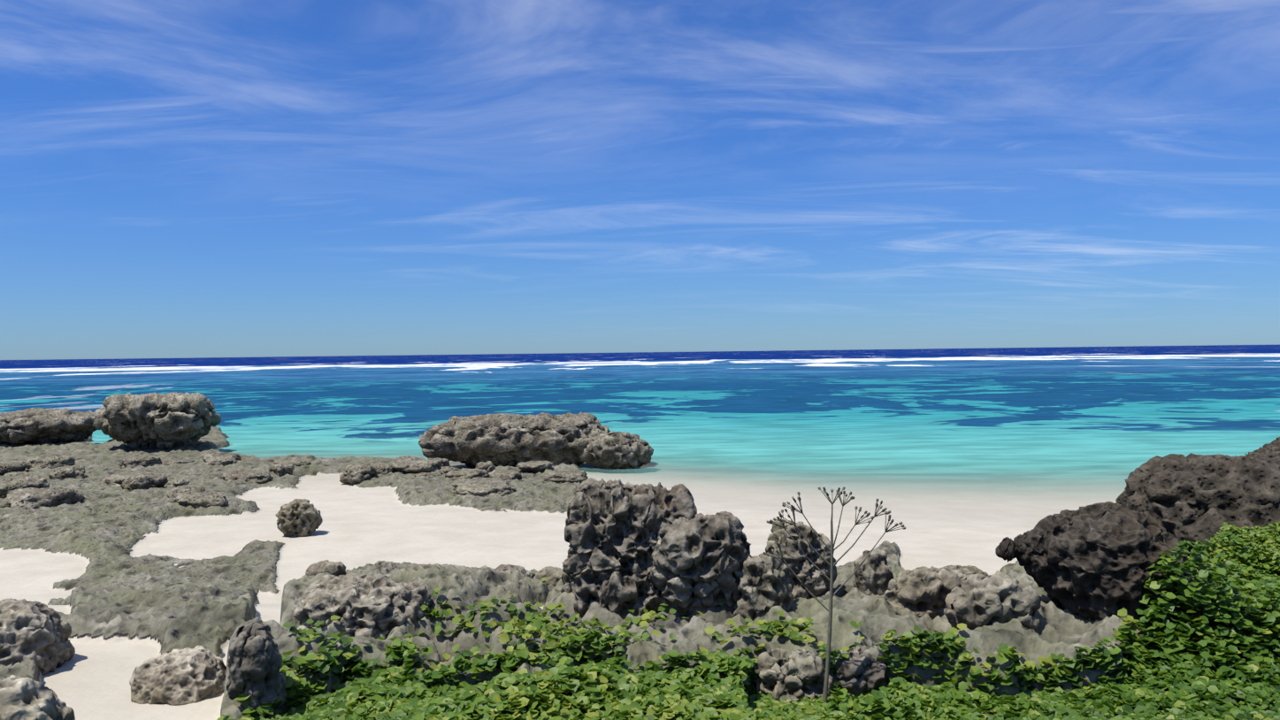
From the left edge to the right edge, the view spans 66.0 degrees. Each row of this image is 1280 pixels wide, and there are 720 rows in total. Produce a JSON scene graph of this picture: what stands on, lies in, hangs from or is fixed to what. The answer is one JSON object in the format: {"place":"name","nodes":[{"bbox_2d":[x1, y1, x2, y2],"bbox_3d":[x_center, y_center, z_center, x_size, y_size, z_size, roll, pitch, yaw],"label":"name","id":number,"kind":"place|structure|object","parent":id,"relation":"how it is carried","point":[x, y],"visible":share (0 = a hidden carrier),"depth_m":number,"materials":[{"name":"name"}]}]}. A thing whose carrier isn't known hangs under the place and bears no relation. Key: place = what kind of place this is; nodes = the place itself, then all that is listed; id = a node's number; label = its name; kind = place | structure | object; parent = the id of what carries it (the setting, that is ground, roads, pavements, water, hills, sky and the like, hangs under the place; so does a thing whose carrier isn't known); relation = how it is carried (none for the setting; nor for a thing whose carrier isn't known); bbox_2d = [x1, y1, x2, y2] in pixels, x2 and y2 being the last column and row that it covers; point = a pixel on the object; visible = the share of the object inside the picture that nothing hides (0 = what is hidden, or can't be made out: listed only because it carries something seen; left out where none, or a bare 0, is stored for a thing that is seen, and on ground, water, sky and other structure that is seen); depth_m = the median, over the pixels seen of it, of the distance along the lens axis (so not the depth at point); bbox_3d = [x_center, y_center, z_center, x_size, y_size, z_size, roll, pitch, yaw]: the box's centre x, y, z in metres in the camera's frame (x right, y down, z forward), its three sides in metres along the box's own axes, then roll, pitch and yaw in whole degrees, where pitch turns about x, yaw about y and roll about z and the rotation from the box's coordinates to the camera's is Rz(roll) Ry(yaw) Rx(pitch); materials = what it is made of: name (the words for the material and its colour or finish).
{"place":"outdoors","nodes":[
{"label":"outdoors","id":0,"kind":"place"},
{"bbox_2d":[0,426,1279,719],"bbox_3d":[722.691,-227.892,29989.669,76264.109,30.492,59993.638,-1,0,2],"label":"ground","id":1,"kind":"structure","parent":0,"point":[124,584],"depth_m":17.22,"materials":[{"name":"beige sand"}]},
{"bbox_2d":[0,597,75,719],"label":"rock","id":2,"kind":"object","parent":1,"relation":"on","point":[39,632],"visible":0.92,"depth_m":4.67,"materials":[{"name":"grey stone"}]},
{"bbox_2d":[0,407,98,444],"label":"rock","id":3,"kind":"object","parent":1,"relation":"on","point":[34,425],"visible":0.9,"depth_m":43.55,"materials":[{"name":"grey stone"}]},
{"bbox_2d":[91,391,221,449],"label":"boulder","id":4,"kind":"object","parent":1,"relation":"on","point":[162,421],"visible":1,"depth_m":40.09,"materials":[{"name":"grey stone"}]},
{"bbox_2d":[129,645,226,705],"bbox_3d":[-2.091,1.493,4.491,0.420,0.334,0.376,-1,0,2],"label":"pale boulder","id":5,"kind":"object","parent":1,"relation":"on","point":[183,677],"visible":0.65,"depth_m":4.38,"materials":[{"name":"grey stone"}]},
{"bbox_2d":[226,622,286,719],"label":"rock","id":6,"kind":"object","parent":1,"relation":"on","point":[255,662],"visible":0.81,"depth_m":3.73,"materials":[{"name":"grey stone"}]},
{"bbox_2d":[0,452,588,508],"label":"loose rock","id":7,"kind":"object","parent":1,"relation":"on","point":[29,492],"visible":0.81,"depth_m":29.51,"materials":[{"name":"grey stone"}]},
{"bbox_2d":[275,498,322,537],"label":"rock","id":8,"kind":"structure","parent":1,"relation":"on","point":[299,517],"depth_m":19.07,"materials":[{"name":"grey stone"}]},
{"bbox_2d":[291,574,434,640],"bbox_3d":[-1.467,1.323,5.149,0.732,0.359,0.597,-1,0,2],"label":"ridge rock","id":9,"kind":"object","parent":1,"relation":"on","point":[365,605],"visible":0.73,"depth_m":4.97,"materials":[{"name":"grey stone"}]},
{"bbox_2d":[418,411,653,472],"bbox_3d":[-3.743,3.035,36.404,8.524,2.211,4.262,-1,0,2],"label":"rock in lagoon","id":10,"kind":"object","parent":1,"relation":"on","point":[496,440],"visible":0.88,"depth_m":35.04,"materials":[{"name":"grey stone"}]},
{"bbox_2d":[305,559,967,587],"bbox_3d":[-0.346,2.575,11.538,9.214,1.587,5.772,-1,0,2],"label":"rubble rock","id":11,"kind":"object","parent":1,"relation":"on","point":[552,575],"visible":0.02,"depth_m":9.98,"materials":[{"name":"grey stone"}]},
{"bbox_2d":[560,477,751,620],"bbox_3d":[0.070,1.096,5.518,1.073,0.839,0.825,-1,0,2],"label":"rock","id":12,"kind":"object","parent":1,"relation":"on","point":[638,548],"visible":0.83,"depth_m":5.30,"materials":[{"name":"grey stone"}]},
{"bbox_2d":[372,560,992,578],"bbox_3d":[1.479,2.645,11.589,10.866,1.554,5.755,-1,0,2],"label":"rubble rock","id":13,"kind":"object","parent":1,"relation":"on","point":[510,569],"visible":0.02,"depth_m":13.89,"materials":[{"name":"grey stone"}]},
{"bbox_2d":[216,521,1279,719],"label":"beach vines","id":14,"kind":"object","parent":1,"relation":"on","point":[1230,608],"visible":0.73,"depth_m":4.15,"materials":[{"name":"green plant"}]},
{"bbox_2d":[730,519,837,621],"bbox_3d":[0.822,1.235,5.573,0.429,0.573,1.082,0,0,25],"label":"rock","id":15,"kind":"object","parent":1,"relation":"on","point":[765,582],"visible":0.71,"depth_m":5.66,"materials":[{"name":"grey stone"}]},
{"bbox_2d":[751,648,834,703],"bbox_3d":[0.674,1.445,4.378,0.363,0.338,0.364,-1,0,2],"label":"rock in vines","id":16,"kind":"object","parent":1,"relation":"on","point":[796,674],"visible":0.54,"depth_m":4.27,"materials":[{"name":"grey stone"}]},
{"bbox_2d":[762,486,905,703],"bbox_3d":[0.829,1.032,4.220,0.606,0.995,0.228,-1,0,2],"label":"dry flower stalk","id":17,"kind":"object","parent":1,"relation":"on","point":[793,508],"visible":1,"depth_m":4.19,"materials":[{"name":"plant"}]},
{"bbox_2d":[833,644,889,694],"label":"rock in vines","id":18,"kind":"object","parent":1,"relation":"on","point":[860,670],"visible":0.67,"depth_m":4.30,"materials":[{"name":"grey stone"}]},
{"bbox_2d":[852,549,1041,630],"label":"rocks","id":19,"kind":"object","parent":1,"relation":"on","point":[972,601],"visible":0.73,"depth_m":5.17,"materials":[{"name":"grey stone"}]},
{"bbox_2d":[995,436,1279,632],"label":"rock outcrop","id":20,"kind":"object","parent":1,"relation":"on","point":[1092,563],"visible":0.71,"depth_m":5.00,"materials":[{"name":"grey stone"}]},
{"bbox_2d":[0,344,1279,507],"bbox_3d":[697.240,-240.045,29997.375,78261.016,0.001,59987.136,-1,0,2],"label":"sea","id":21,"kind":"structure","parent":0,"point":[1063,412],"depth_m":81.75,"materials":[{"name":"teal liquid"}]},
{"bbox_2d":[0,0,1279,360],"label":"sky","id":22,"kind":"structure","parent":0,"point":[180,179],"materials":[{"name":"blue"}]}
]}

